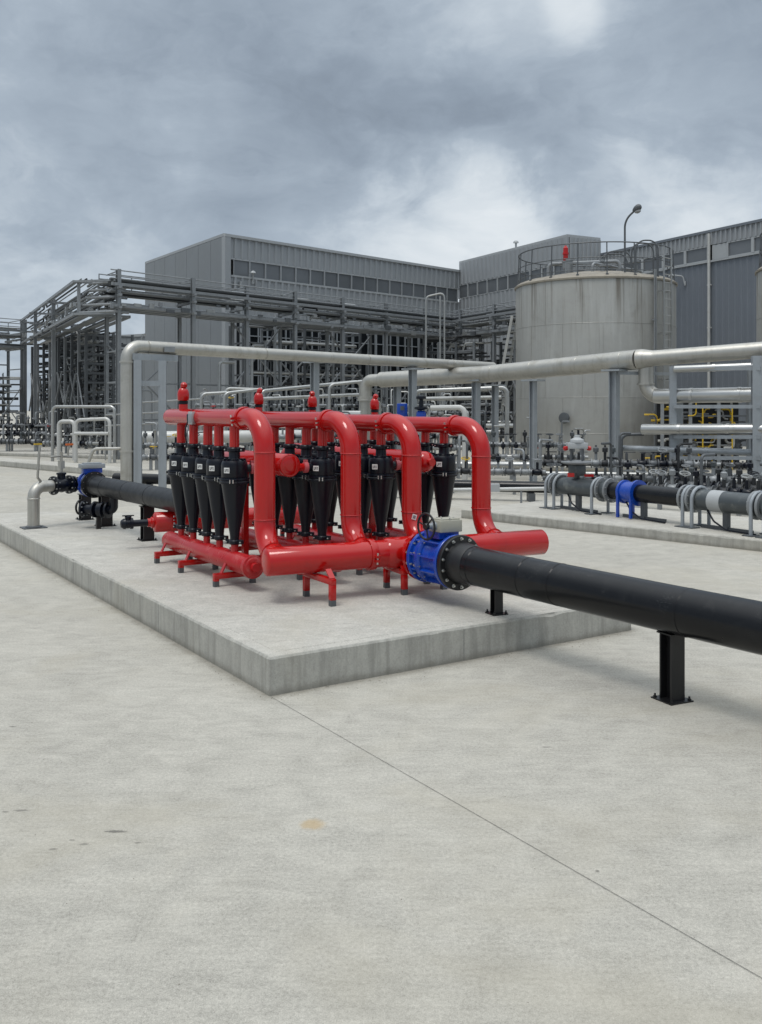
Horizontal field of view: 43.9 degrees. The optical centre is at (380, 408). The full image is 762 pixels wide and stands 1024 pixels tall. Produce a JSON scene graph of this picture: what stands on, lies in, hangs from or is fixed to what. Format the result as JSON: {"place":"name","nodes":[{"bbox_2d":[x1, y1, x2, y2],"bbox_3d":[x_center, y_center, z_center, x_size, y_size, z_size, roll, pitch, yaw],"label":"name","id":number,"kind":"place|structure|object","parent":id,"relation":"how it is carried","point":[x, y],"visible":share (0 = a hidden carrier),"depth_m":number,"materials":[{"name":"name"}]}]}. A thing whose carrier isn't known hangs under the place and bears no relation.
{"place":"outdoors","nodes":[
{"label":"outdoors","id":0,"kind":"place"},
{"bbox_2d":[0,411,761,1023],"bbox_3d":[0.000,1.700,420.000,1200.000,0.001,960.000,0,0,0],"label":"ground","id":1,"kind":"structure","parent":0,"point":[138,761],"depth_m":3.86,"materials":[{"name":"concrete"}]},
{"bbox_2d":[0,373,21,431],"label":"pipe bank","id":2,"kind":"structure","parent":1,"relation":"on","point":[3,392],"depth_m":45.41,"materials":[{"name":"grey metal"}]},
{"bbox_2d":[0,318,23,438],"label":"pipe rack","id":3,"kind":"object","parent":1,"relation":"on","point":[7,346],"visible":0.79,"depth_m":46.38,"materials":[{"name":"grey metal"}]},
{"bbox_2d":[0,411,56,450],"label":"valve manifold","id":4,"kind":"object","parent":1,"relation":"on","point":[10,441],"visible":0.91,"depth_m":35.18,"materials":[{"name":"grey metal"}]},
{"bbox_2d":[29,333,95,446],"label":"pipe bank","id":5,"kind":"structure","parent":1,"relation":"on","point":[43,399],"depth_m":42.18,"materials":[{"name":"grey metal"}]},
{"bbox_2d":[57,419,74,459],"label":"process pipe","id":6,"kind":"object","parent":1,"relation":"on","point":[64,421],"visible":0.84,"depth_m":31.43,"materials":[{"name":"metal"}]},
{"bbox_2d":[20,278,130,448],"bbox_3d":[-12.927,-1.492,38.964,2.183,6.384,16.846,0,0,-27],"label":"pipe rack","id":7,"kind":"object","parent":1,"relation":"on","point":[64,318],"visible":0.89,"depth_m":37.37,"materials":[{"name":"grey metal"}]},
{"bbox_2d":[42,416,112,454],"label":"valve manifold","id":8,"kind":"object","parent":1,"relation":"on","point":[82,442],"visible":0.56,"depth_m":33.05,"materials":[{"name":"metal"}]},
{"bbox_2d":[0,457,157,476],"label":"concrete plinth","id":9,"kind":"structure","parent":1,"relation":"on","point":[109,471],"depth_m":25.96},
{"bbox_2d":[51,405,115,462],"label":"process pipe","id":10,"kind":"object","parent":1,"relation":"on","point":[83,406],"visible":0.97,"depth_m":30.10,"materials":[{"name":"metal"}]},
{"bbox_2d":[56,328,114,448],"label":"pipe bank","id":11,"kind":"structure","parent":1,"relation":"on","point":[77,364],"depth_m":38.29,"materials":[{"name":"grey metal"}]},
{"bbox_2d":[74,417,110,462],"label":"process pipe","id":12,"kind":"object","parent":1,"relation":"on","point":[76,432],"visible":1,"depth_m":29.58,"materials":[{"name":"metal"}]},
{"bbox_2d":[60,330,133,439],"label":"pipe bank","id":13,"kind":"structure","parent":1,"relation":"on","point":[110,371],"depth_m":41.11,"materials":[{"name":"grey metal"}]},
{"bbox_2d":[96,334,144,432],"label":"annex","id":14,"kind":"object","parent":1,"relation":"on","point":[128,340],"visible":0.11,"depth_m":57.84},
{"bbox_2d":[0,445,281,460],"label":"concrete plinth","id":15,"kind":"structure","parent":1,"relation":"on","point":[46,452],"depth_m":34.16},
{"bbox_2d":[105,398,199,460],"bbox_3d":[-7.359,0.682,30.350,3.905,2.036,0.056,0,0,26],"label":"guard rail","id":16,"kind":"object","parent":1,"relation":"on","point":[142,414],"visible":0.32,"depth_m":30.50,"materials":[{"name":"metal"}]},
{"bbox_2d":[132,347,177,487],"bbox_3d":[-4.303,0.252,18.032,1.095,2.896,0.440,0,0,-40],"label":"pipe support","id":17,"kind":"object","parent":1,"relation":"on","point":[139,383],"visible":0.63,"depth_m":18.02,"materials":[{"name":"grey metal"}]},
{"bbox_2d":[142,422,224,469],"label":"valve manifold","id":18,"kind":"object","parent":1,"relation":"on","point":[152,447],"visible":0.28,"depth_m":23.67,"materials":[{"name":"metal"}]},
{"bbox_2d":[142,430,301,469],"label":"insulated pipe","id":19,"kind":"object","parent":1,"relation":"on","point":[245,435],"visible":0.06,"depth_m":25.53,"materials":[{"name":"metal"}]},
{"bbox_2d":[194,385,309,450],"bbox_3d":[-3.991,0.459,30.624,3.964,2.482,0.983,0,0,-32],"label":"valve manifold","id":20,"kind":"object","parent":1,"relation":"on","point":[279,405],"visible":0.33,"depth_m":30.80,"materials":[{"name":"metal"}]},
{"bbox_2d":[97,269,458,459],"bbox_3d":[-2.895,-1.490,39.212,1.938,6.380,19.872,0,0,41],"label":"pipe rack","id":21,"kind":"object","parent":1,"relation":"on","point":[192,291],"visible":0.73,"depth_m":36.74,"materials":[{"name":"grey metal"}]},
{"bbox_2d":[87,340,495,481],"bbox_3d":[-1.116,0.197,21.376,11.528,3.006,0.602,0,0,-43],"label":"overhead pipe","id":22,"kind":"object","parent":1,"relation":"on","point":[125,448],"visible":0.97,"depth_m":19.04,"materials":[{"name":"metal"}]},
{"bbox_2d":[228,323,362,445],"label":"pipe bank","id":23,"kind":"structure","parent":1,"relation":"on","point":[304,344],"depth_m":42.92,"materials":[{"name":"grey metal"}]},
{"bbox_2d":[145,233,459,430],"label":"long hall","id":24,"kind":"structure","parent":1,"relation":"on","point":[229,258],"depth_m":51.54,"materials":[{"name":"grey metal"}]},
{"bbox_2d":[233,260,249,276],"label":"window","id":25,"kind":"structure","parent":24,"relation":"in","point":[240,268],"depth_m":47.67,"materials":[{"name":"grey glass"}]},
{"bbox_2d":[262,380,360,410],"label":"process pipe","id":26,"kind":"object","parent":1,"relation":"on","point":[303,396],"visible":0.38,"depth_m":27.58,"materials":[{"name":"metal"}]},
{"bbox_2d":[303,362,320,411],"bbox_3d":[-1.499,0.312,21.400,0.340,2.778,0.440,0,0,-44],"label":"pipe support","id":27,"kind":"object","parent":1,"relation":"on","point":[314,376],"visible":0.36,"depth_m":21.36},
{"bbox_2d":[0,506,630,695],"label":"concrete plinth","id":28,"kind":"structure","parent":1,"relation":"on","point":[273,635],"depth_m":6.91,"materials":[{"name":"grey concrete"}]},
{"bbox_2d":[19,443,77,529],"bbox_3d":[-4.067,0.946,11.895,0.313,1.041,0.997,0,0,40],"label":"branch line","id":29,"kind":"object","parent":28,"relation":"on","point":[61,482],"visible":0.96,"depth_m":11.69,"materials":[{"name":"metal"}]},
{"bbox_2d":[76,462,104,520],"bbox_3d":[-3.798,1.077,12.237,0.337,0.778,0.829,0,0,-35],"label":"butterfly valve","id":30,"kind":"object","parent":28,"relation":"on","point":[90,471],"visible":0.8,"depth_m":12.02,"materials":[{"name":"blue metal"}]},
{"bbox_2d":[89,476,200,541],"bbox_3d":[-2.539,0.983,10.490,0.295,0.966,3.683,0,0,-35],"label":"supply pipe","id":31,"kind":"object","parent":28,"relation":"on","point":[148,498],"visible":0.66,"depth_m":10.56,"materials":[{"name":"black metal"}]},
{"bbox_2d":[75,498,117,528],"bbox_3d":[-3.453,1.208,11.550,0.543,0.515,0.200,0,0,18],"label":"drain valve","id":32,"kind":"object","parent":31,"relation":"attached to","point":[97,510],"visible":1,"depth_m":11.49,"materials":[{"name":"black metal"}]},
{"bbox_2d":[154,531,262,586],"bbox_3d":[-1.522,1.319,8.348,0.375,0.294,1.950,0,0,-33],"label":"flush manifold","id":33,"kind":"object","parent":28,"relation":"on","point":[238,564],"visible":0.97,"depth_m":8.13,"materials":[{"name":"red metal"}]},
{"bbox_2d":[166,424,188,535],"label":"cone filter","id":34,"kind":"object","parent":33,"relation":"on","point":[177,486],"visible":0.57,"depth_m":8.84,"materials":[{"name":"black plastic"}]},
{"bbox_2d":[178,425,202,538],"bbox_3d":[-1.633,0.677,8.705,0.456,1.065,0.256,0,0,-36],"label":"cone filter","id":35,"kind":"object","parent":33,"relation":"on","point":[188,483],"visible":0.66,"depth_m":8.59,"materials":[{"name":"black plastic"}]},
{"bbox_2d":[191,426,214,542],"bbox_3d":[-1.462,0.677,8.452,0.456,1.066,0.256,0,0,-39],"label":"cone filter","id":36,"kind":"object","parent":33,"relation":"on","point":[206,533],"visible":0.52,"depth_m":8.34,"materials":[{"name":"black plastic"}]},
{"bbox_2d":[202,426,249,546],"bbox_3d":[-1.320,0.677,8.210,0.455,1.066,0.256,0,0,-42],"label":"cone filter","id":37,"kind":"object","parent":33,"relation":"on","point":[214,486],"visible":0.63,"depth_m":8.09,"materials":[{"name":"black plastic"}]},
{"bbox_2d":[217,426,253,551],"bbox_3d":[-1.144,0.677,7.942,0.455,1.065,0.256,0,0,-40],"label":"cone filter","id":38,"kind":"object","parent":33,"relation":"on","point":[233,480],"visible":0.94,"depth_m":7.82,"materials":[{"name":"black plastic"}]},
{"bbox_2d":[147,505,311,536],"bbox_3d":[-1.572,1.270,10.389,1.970,0.392,0.325,0,0,-26],"label":"header","id":39,"kind":"object","parent":28,"relation":"on","point":[162,521],"visible":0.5,"depth_m":9.99,"materials":[{"name":"red metal"}]},
{"bbox_2d":[120,515,147,528],"bbox_3d":[-2.587,1.185,9.903,0.280,0.147,0.116,0,0,-26],"label":"drain valve","id":40,"kind":"object","parent":39,"relation":"attached to","point":[127,521],"visible":1,"depth_m":9.85,"materials":[{"name":"black metal"}]},
{"bbox_2d":[224,450,299,554],"bbox_3d":[-1.206,0.920,8.532,0.193,1.092,1.690,0,0,-33],"label":"inlet manifold","id":41,"kind":"object","parent":28,"relation":"on","point":[287,465],"visible":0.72,"depth_m":8.27,"materials":[{"name":"red metal"}]},
{"bbox_2d":[229,528,339,579],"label":"flush manifold","id":42,"kind":"object","parent":28,"relation":"on","point":[283,541],"visible":0.08,"depth_m":8.67,"materials":[{"name":"red metal"}]},
{"bbox_2d":[271,426,283,534],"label":"cone filter","id":43,"kind":"object","parent":42,"relation":"on","point":[278,504],"visible":0.13,"depth_m":8.84,"materials":[{"name":"black plastic"}]},
{"bbox_2d":[276,427,299,538],"bbox_3d":[-0.904,0.677,8.571,0.477,1.066,0.256,0,0,-40],"label":"cone filter","id":44,"kind":"object","parent":42,"relation":"on","point":[288,495],"visible":0.44,"depth_m":8.58,"materials":[{"name":"black plastic"}]},
{"bbox_2d":[290,428,316,542],"bbox_3d":[-0.733,0.677,8.327,0.475,1.066,0.256,0,0,-39],"label":"cone filter","id":45,"kind":"object","parent":42,"relation":"on","point":[304,496],"visible":0.61,"depth_m":8.33,"materials":[{"name":"black plastic"}]},
{"bbox_2d":[299,429,336,543],"bbox_3d":[-0.573,0.677,8.076,0.476,1.066,0.256,0,0,-40],"label":"cone filter","id":46,"kind":"object","parent":42,"relation":"on","point":[321,477],"visible":0.97,"depth_m":8.07,"materials":[{"name":"black plastic"}]},
{"bbox_2d":[293,524,391,574],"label":"flush manifold","id":47,"kind":"object","parent":28,"relation":"on","point":[337,537],"visible":0.11,"depth_m":9.04,"materials":[{"name":"red metal"}]},
{"bbox_2d":[327,431,339,532],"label":"cone filter","id":48,"kind":"object","parent":47,"relation":"on","point":[331,453],"visible":0.25,"depth_m":9.07,"materials":[{"name":"black plastic"}]},
{"bbox_2d":[335,443,341,528],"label":"cone filter","id":49,"kind":"object","parent":47,"relation":"on","point":[338,468],"visible":0.09,"depth_m":8.79,"materials":[{"name":"black plastic"}]},
{"bbox_2d":[358,430,372,536],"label":"cone filter","id":50,"kind":"object","parent":47,"relation":"on","point":[366,499],"visible":0.27,"depth_m":8.55,"materials":[{"name":"black plastic"}]},
{"bbox_2d":[364,431,401,539],"bbox_3d":[0.069,0.677,8.417,0.430,1.065,0.256,0,0,-37],"label":"cone filter","id":51,"kind":"object","parent":47,"relation":"on","point":[380,475],"visible":0.94,"depth_m":8.30,"materials":[{"name":"black plastic"}]},
{"bbox_2d":[281,443,435,539],"bbox_3d":[-0.333,0.921,9.498,0.188,1.090,2.887,0,0,-33],"label":"inlet manifold","id":52,"kind":"object","parent":28,"relation":"on","point":[428,462],"visible":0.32,"depth_m":8.73,"materials":[{"name":"red metal"}]},
{"bbox_2d":[366,523,405,539],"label":"flush manifold","id":53,"kind":"object","parent":28,"relation":"on","point":[395,532],"visible":0.01,"depth_m":9.31,"materials":[{"name":"red metal"}]},
{"bbox_2d":[386,433,398,527],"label":"cone filter","id":54,"kind":"object","parent":53,"relation":"on","point":[391,519],"visible":0.19,"depth_m":9.43,"materials":[{"name":"black plastic"}]},
{"bbox_2d":[420,432,434,523],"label":"cone filter","id":55,"kind":"object","parent":53,"relation":"on","point":[427,490],"visible":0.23,"depth_m":8.92,"materials":[{"name":"black plastic"}]},
{"bbox_2d":[428,433,457,516],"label":"cone filter","id":56,"kind":"object","parent":53,"relation":"on","point":[443,473],"visible":0.76,"depth_m":8.66,"materials":[{"name":"black plastic"}]},
{"bbox_2d":[261,529,548,606],"bbox_3d":[0.268,1.210,7.622,2.530,0.511,0.479,0,0,-29],"label":"outlet header","id":57,"kind":"object","parent":28,"relation":"on","point":[388,555],"visible":0.73,"depth_m":7.34,"materials":[{"name":"red metal"}]},
{"bbox_2d":[163,407,281,554],"bbox_3d":[-1.397,0.601,8.153,0.261,1.238,2.403,0,0,-33],"label":"riser pipe","id":58,"kind":"object","parent":57,"relation":"attached to","point":[255,422],"visible":0.87,"depth_m":7.36,"materials":[{"name":"red metal"}]},
{"bbox_2d":[177,382,188,409],"bbox_3d":[-1.851,-0.117,8.855,0.111,0.266,0.111,0,0,0],"label":"air valve","id":59,"kind":"object","parent":58,"relation":"on","point":[183,395],"visible":0.98,"depth_m":8.82,"materials":[{"name":"red metal"}]},
{"bbox_2d":[261,409,367,541],"bbox_3d":[-0.732,0.613,8.471,0.261,1.214,2.403,0,0,-33],"label":"riser pipe","id":60,"kind":"object","parent":57,"relation":"attached to","point":[341,425],"visible":0.83,"depth_m":7.68,"materials":[{"name":"red metal"}]},
{"bbox_2d":[317,412,423,535],"bbox_3d":[-0.229,0.626,8.712,0.261,1.188,2.403,0,0,-33],"label":"riser pipe","id":61,"kind":"object","parent":57,"relation":"attached to","point":[402,428],"visible":0.78,"depth_m":7.91,"materials":[{"name":"red metal"}]},
{"bbox_2d":[406,512,461,587],"bbox_3d":[0.451,1.068,7.259,0.408,0.572,0.402,0,0,-36],"label":"butterfly valve","id":62,"kind":"object","parent":57,"relation":"attached to","point":[428,542],"visible":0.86,"depth_m":7.16,"materials":[{"name":"metal"}]},
{"bbox_2d":[404,415,501,533],"bbox_3d":[0.389,0.638,9.008,0.261,1.164,2.403,0,0,-33],"label":"riser pipe","id":63,"kind":"object","parent":57,"relation":"attached to","point":[471,430],"visible":0.78,"depth_m":8.21,"materials":[{"name":"red metal"}]},
{"bbox_2d":[112,473,549,501],"bbox_3d":[-1.004,1.518,18.400,9.346,0.364,0.301,0,0,15],"label":"ground pipe","id":64,"kind":"object","parent":1,"relation":"on","point":[150,479],"visible":0.19,"depth_m":17.49,"materials":[{"name":"grey metal"}]},
{"bbox_2d":[358,374,380,443],"bbox_3d":[-0.250,0.372,26.101,0.856,2.657,0.488,0,0,33],"label":"standpipe","id":65,"kind":"object","parent":1,"relation":"on","point":[368,382],"visible":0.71,"depth_m":26.04,"materials":[{"name":"metal"}]},
{"bbox_2d":[319,388,447,453],"bbox_3d":[0.150,0.451,32.775,5.224,2.498,1.059,0,0,-25],"label":"valve manifold","id":66,"kind":"object","parent":1,"relation":"on","point":[352,405],"visible":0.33,"depth_m":32.60,"materials":[{"name":"white paint"}]},
{"bbox_2d":[401,368,423,416],"bbox_3d":[0.778,0.354,23.200,0.340,2.692,0.440,0,0,-44],"label":"pipe support","id":67,"kind":"object","parent":1,"relation":"on","point":[412,389],"visible":0.41,"depth_m":23.18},
{"bbox_2d":[425,293,444,416],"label":"process pipe","id":68,"kind":"object","parent":1,"relation":"on","point":[439,333],"visible":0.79,"depth_m":35.98,"materials":[{"name":"metal"}]},
{"bbox_2d":[418,407,470,478],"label":"valve manifold","id":69,"kind":"object","parent":1,"relation":"on","point":[435,436],"visible":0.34,"depth_m":22.98,"materials":[{"name":"metal"}]},
{"bbox_2d":[430,405,467,479],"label":"process pipe","id":70,"kind":"object","parent":1,"relation":"on","point":[462,409],"visible":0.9,"depth_m":22.18,"materials":[{"name":"metal"}]},
{"bbox_2d":[420,335,502,444],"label":"pipe bank","id":71,"kind":"structure","parent":1,"relation":"on","point":[453,342],"depth_m":44.37,"materials":[{"name":"grey metal"}]},
{"bbox_2d":[417,386,512,461],"bbox_3d":[2.380,0.523,27.299,2.846,2.353,0.665,0,0,20],"label":"process pipe","id":72,"kind":"object","parent":1,"relation":"on","point":[507,425],"visible":0.66,"depth_m":27.14,"materials":[{"name":"metal"}]},
{"bbox_2d":[427,391,512,460],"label":"valve manifold","id":73,"kind":"object","parent":1,"relation":"on","point":[485,413],"visible":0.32,"depth_m":29.16,"materials":[{"name":"metal"}]},
{"bbox_2d":[468,379,480,476],"bbox_3d":[2.394,0.484,23.800,0.340,2.433,0.440,0,0,-44],"label":"pipe support","id":74,"kind":"object","parent":1,"relation":"on","point":[476,401],"visible":0.36,"depth_m":23.80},
{"bbox_2d":[450,300,515,444],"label":"pipe rack","id":75,"kind":"object","parent":1,"relation":"on","point":[496,320],"visible":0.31,"depth_m":42.83,"materials":[{"name":"grey metal"}]},
{"bbox_2d":[484,384,505,460],"bbox_3d":[2.970,0.537,24.600,0.340,2.328,0.440,0,0,-44],"label":"pipe support","id":76,"kind":"object","parent":1,"relation":"on","point":[495,404],"visible":0.61,"depth_m":24.59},
{"bbox_2d":[453,484,543,502],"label":"ground pipe","id":77,"kind":"object","parent":1,"relation":"on","point":[496,488],"visible":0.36,"depth_m":15.72,"materials":[{"name":"metal"}]},
{"bbox_2d":[452,435,552,494],"bbox_3d":[2.162,1.115,18.919,2.673,1.169,0.591,0,0,21],"label":"valve manifold","id":78,"kind":"object","parent":1,"relation":"on","point":[538,470],"visible":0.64,"depth_m":18.73,"materials":[{"name":"grey metal"}]},
{"bbox_2d":[461,461,545,474],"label":"insulated pipe","id":79,"kind":"object","parent":1,"relation":"on","point":[516,465],"visible":0.12,"depth_m":24.21,"materials":[{"name":"metal"}]},
{"bbox_2d":[498,316,515,429],"bbox_3d":[4.306,-0.798,33.675,1.263,5.012,0.400,0,0,0],"label":"stair ladder","id":80,"kind":"object","parent":1,"relation":"on","point":[506,347],"visible":0.41,"depth_m":33.51,"materials":[{"name":"metal"}]},
{"bbox_2d":[499,337,515,442],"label":"pipe bank","id":81,"kind":"structure","parent":1,"relation":"on","point":[513,385],"depth_m":41.79,"materials":[{"name":"grey metal"}]},
{"bbox_2d":[458,234,600,436],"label":"block","id":82,"kind":"structure","parent":1,"relation":"on","point":[489,279],"depth_m":54.88,"materials":[{"name":"grey metal"}]},
{"bbox_2d":[521,379,545,480],"bbox_3d":[3.493,0.515,21.700,0.340,2.372,0.440,0,0,-44],"label":"pipe support","id":83,"kind":"object","parent":1,"relation":"on","point":[532,419],"visible":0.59,"depth_m":21.68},
{"bbox_2d":[489,417,590,479],"bbox_3d":[3.753,0.950,22.585,2.484,1.500,0.715,0,0,10],"label":"valve manifold","id":84,"kind":"object","parent":1,"relation":"on","point":[560,443],"visible":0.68,"depth_m":22.65,"materials":[{"name":"metal"}]},
{"bbox_2d":[514,240,677,461],"bbox_3d":[6.999,-1.808,31.000,5.220,7.015,5.220,0,0,0],"label":"storage tank","id":85,"kind":"object","parent":1,"relation":"on","point":[571,313],"visible":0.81,"depth_m":28.73,"materials":[{"name":"grey metal"}]},
{"bbox_2d":[437,535,761,705],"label":"discharge pipe","id":86,"kind":"object","parent":1,"relation":"on","point":[674,616],"visible":1,"depth_m":5.66,"materials":[{"name":"black metal"}]},
{"bbox_2d":[461,500,761,551],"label":"concrete plinth","id":87,"kind":"structure","parent":1,"relation":"on","point":[530,513],"depth_m":13.12,"materials":[{"name":"concrete"}]},
{"bbox_2d":[539,472,761,538],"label":"flanged pipe","id":88,"kind":"object","parent":87,"relation":"on","point":[692,499],"visible":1,"depth_m":13.00,"materials":[{"name":"grey metal"}]},
{"bbox_2d":[561,430,593,478],"bbox_3d":[3.003,0.705,14.488,0.480,0.760,0.480,0,0,0],"label":"valve actuator","id":89,"kind":"object","parent":88,"relation":"on","point":[576,469],"visible":0.99,"depth_m":14.40,"materials":[{"name":"grey metal"}]},
{"bbox_2d":[542,432,694,482],"bbox_3d":[4.629,1.080,18.413,2.935,1.239,0.678,0,0,7],"label":"valve manifold","id":90,"kind":"object","parent":1,"relation":"on","point":[610,462],"visible":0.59,"depth_m":18.48,"materials":[{"name":"grey metal"}]},
{"bbox_2d":[601,369,668,471],"bbox_3d":[5.447,0.431,20.200,1.480,2.540,0.552,0,0,0],"label":"pipe support","id":91,"kind":"object","parent":1,"relation":"on","point":[614,403],"visible":0.55,"depth_m":20.18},
{"bbox_2d":[376,342,761,403],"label":"overhead pipe","id":92,"kind":"object","parent":91,"relation":"on","point":[643,362],"visible":0.92,"depth_m":20.87,"materials":[{"name":"metal"}]},
{"bbox_2d":[600,219,761,446],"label":"hall","id":93,"kind":"structure","parent":1,"relation":"on","point":[716,268],"depth_m":44.20,"materials":[{"name":"grey metal"}]},
{"bbox_2d":[685,246,706,264],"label":"window","id":94,"kind":"structure","parent":93,"relation":"in","point":[696,255],"depth_m":45.13,"materials":[{"name":"grey glass"}]},
{"bbox_2d":[727,237,751,256],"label":"window","id":95,"kind":"structure","parent":93,"relation":"in","point":[742,246],"depth_m":42.87,"materials":[{"name":"grey glass"}]},
{"bbox_2d":[623,453,761,515],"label":"valve manifold","id":96,"kind":"object","parent":1,"relation":"on","point":[723,476],"visible":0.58,"depth_m":15.46,"materials":[{"name":"grey metal"}]},
{"bbox_2d":[639,445,746,471],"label":"valve manifold","id":97,"kind":"object","parent":1,"relation":"on","point":[742,465],"visible":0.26,"depth_m":21.85,"materials":[{"name":"grey metal"}]},
{"bbox_2d":[644,402,746,469],"bbox_3d":[9.137,0.652,27.094,3.287,2.404,1.700,0,0,10],"label":"machine skid","id":98,"kind":"object","parent":1,"relation":"on","point":[709,415],"visible":0.46,"depth_m":26.85,"materials":[{"name":"black metal"}]},
{"bbox_2d":[656,462,761,489],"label":"valve manifold","id":99,"kind":"object","parent":1,"relation":"on","point":[719,470],"visible":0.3,"depth_m":16.75,"materials":[{"name":"black metal"}]},
{"bbox_2d":[669,356,761,474],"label":"pipe stand","id":100,"kind":"object","parent":1,"relation":"on","point":[754,405],"visible":0.52,"depth_m":18.62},
{"bbox_2d":[623,445,750,454],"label":"stand pipe","id":101,"kind":"object","parent":100,"relation":"attached to","point":[724,451],"visible":0.69,"depth_m":19.09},
{"bbox_2d":[640,423,761,434],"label":"stand pipe","id":102,"kind":"object","parent":100,"relation":"on","point":[715,429],"visible":1,"depth_m":18.91,"materials":[{"name":"metal"}]},
{"bbox_2d":[652,387,750,402],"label":"stand pipe","id":103,"kind":"object","parent":100,"relation":"on","point":[716,395],"visible":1,"depth_m":19.01,"materials":[{"name":"metal"}]},
{"bbox_2d":[673,363,751,372],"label":"pipe","id":104,"kind":"object","parent":100,"relation":"attached to","point":[693,368],"visible":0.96,"depth_m":18.89,"materials":[{"name":"metal"}]},
{"bbox_2d":[693,459,761,484],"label":"valve manifold","id":105,"kind":"object","parent":1,"relation":"on","point":[730,476],"visible":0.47,"depth_m":17.43,"materials":[{"name":"metal"}]},
{"bbox_2d":[755,233,761,341],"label":"storage tank","id":106,"kind":"object","parent":1,"relation":"on","point":[758,273],"visible":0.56,"depth_m":26.62,"materials":[{"name":"grey metal"}]},
{"bbox_2d":[0,0,761,410],"label":"sky","id":107,"kind":"structure","parent":0,"point":[440,133],"materials":[{"name":"grey"}]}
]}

